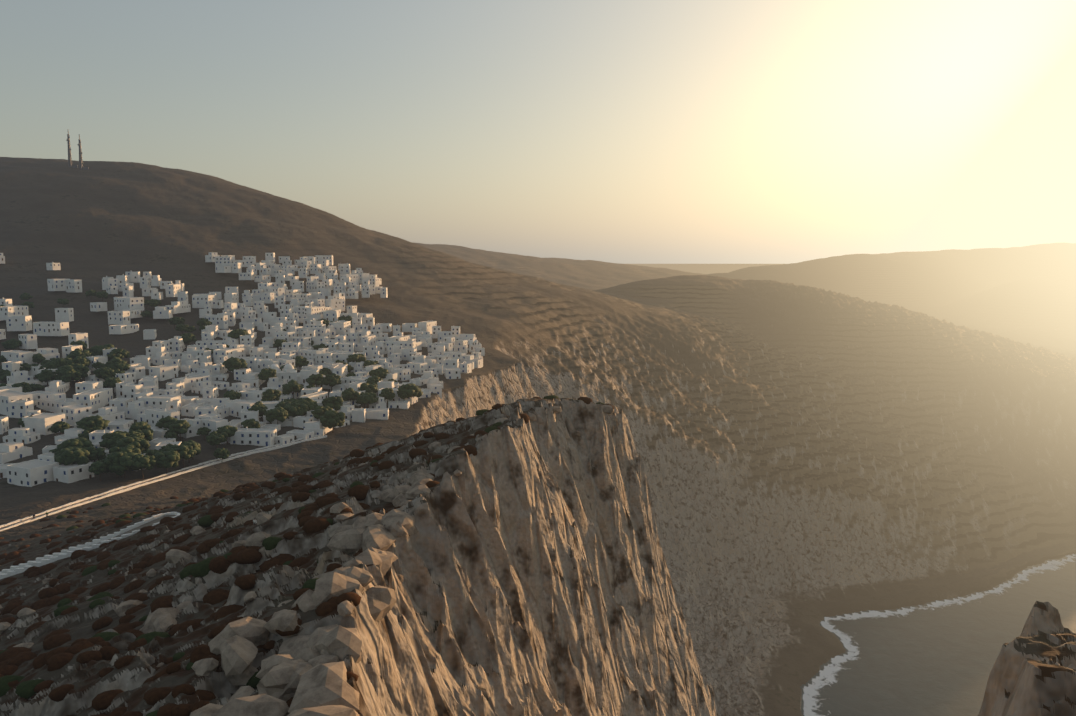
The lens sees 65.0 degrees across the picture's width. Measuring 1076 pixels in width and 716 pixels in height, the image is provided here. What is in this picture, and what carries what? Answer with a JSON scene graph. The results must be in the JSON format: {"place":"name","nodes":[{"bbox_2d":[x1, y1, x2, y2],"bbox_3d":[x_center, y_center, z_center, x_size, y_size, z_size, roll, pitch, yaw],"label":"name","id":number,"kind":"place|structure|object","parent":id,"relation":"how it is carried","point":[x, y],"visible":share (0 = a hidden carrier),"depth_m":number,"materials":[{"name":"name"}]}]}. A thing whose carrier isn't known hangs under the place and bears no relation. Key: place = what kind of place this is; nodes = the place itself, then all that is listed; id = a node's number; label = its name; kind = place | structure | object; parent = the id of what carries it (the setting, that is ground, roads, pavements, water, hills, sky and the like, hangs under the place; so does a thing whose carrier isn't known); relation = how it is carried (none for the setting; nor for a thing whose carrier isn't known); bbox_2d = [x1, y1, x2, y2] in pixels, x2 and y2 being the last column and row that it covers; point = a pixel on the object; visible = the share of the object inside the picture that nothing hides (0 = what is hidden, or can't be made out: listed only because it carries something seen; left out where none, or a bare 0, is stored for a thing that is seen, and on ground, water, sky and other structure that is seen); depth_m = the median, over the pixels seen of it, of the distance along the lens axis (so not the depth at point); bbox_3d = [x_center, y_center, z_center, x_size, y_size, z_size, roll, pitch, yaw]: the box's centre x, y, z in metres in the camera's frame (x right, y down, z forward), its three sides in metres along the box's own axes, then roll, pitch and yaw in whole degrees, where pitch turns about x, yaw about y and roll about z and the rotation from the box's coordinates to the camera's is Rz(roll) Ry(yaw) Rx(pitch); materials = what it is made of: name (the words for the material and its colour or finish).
{"place":"outdoors","nodes":[
{"label":"outdoors","id":0,"kind":"place"},
{"bbox_2d":[0,512,179,578],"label":"path","id":1,"kind":"structure","parent":0,"point":[153,520],"depth_m":159.51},
{"bbox_2d":[0,434,326,530],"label":"road","id":2,"kind":"structure","parent":0,"point":[70,505],"depth_m":316.32,"materials":[{"name":"beige concrete"}]},
{"bbox_2d":[0,157,1075,715],"bbox_3d":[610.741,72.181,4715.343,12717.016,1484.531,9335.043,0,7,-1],"label":"terrain","id":3,"kind":"structure","parent":0,"point":[740,491],"depth_m":702.72,"materials":[{"name":"brown soil"}]},
{"bbox_2d":[66,132,77,167],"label":"mast","id":4,"kind":"object","parent":3,"relation":"on","point":[69,156],"visible":0.98,"depth_m":1026.68,"materials":[{"name":"grey metal"}]},
{"bbox_2d":[77,134,88,169],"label":"mast","id":5,"kind":"object","parent":3,"relation":"on","point":[81,160],"visible":0.96,"depth_m":1025.40,"materials":[{"name":"grey metal"}]},
{"bbox_2d":[0,289,422,480],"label":"trees","id":6,"kind":"object","parent":3,"relation":"on","point":[125,449],"visible":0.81,"depth_m":425.58,"materials":[{"name":"green plant"}]},
{"bbox_2d":[0,252,484,486],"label":"town buildings","id":7,"kind":"structure","parent":3,"relation":"on","point":[148,400],"depth_m":523.58,"materials":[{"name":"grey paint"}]},
{"bbox_2d":[0,395,613,715],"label":"shrubs","id":8,"kind":"object","parent":3,"relation":"on","point":[12,658],"visible":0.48,"depth_m":91.36,"materials":[{"name":"brown plant"}]},
{"bbox_2d":[0,405,613,715],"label":"boulders","id":9,"kind":"object","parent":3,"relation":"on","point":[308,673],"visible":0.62,"depth_m":59.33,"materials":[{"name":"beige stone"}]},
{"bbox_2d":[0,0,1075,263],"label":"sky","id":10,"kind":"structure","parent":0,"point":[612,131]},
{"bbox_2d":[630,264,781,273],"bbox_3d":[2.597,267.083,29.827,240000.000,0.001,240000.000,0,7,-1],"label":"sea","id":11,"kind":"structure","parent":0,"point":[709,268],"depth_m":48236.54,"materials":[{"name":"beige liquid"}]},
{"bbox_2d":[800,554,1075,715],"bbox_3d":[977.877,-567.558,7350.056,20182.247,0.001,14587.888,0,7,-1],"label":"sea","id":12,"kind":"structure","parent":0,"point":[936,658],"depth_m":589.43,"materials":[{"name":"water"},{"name":"foam"}]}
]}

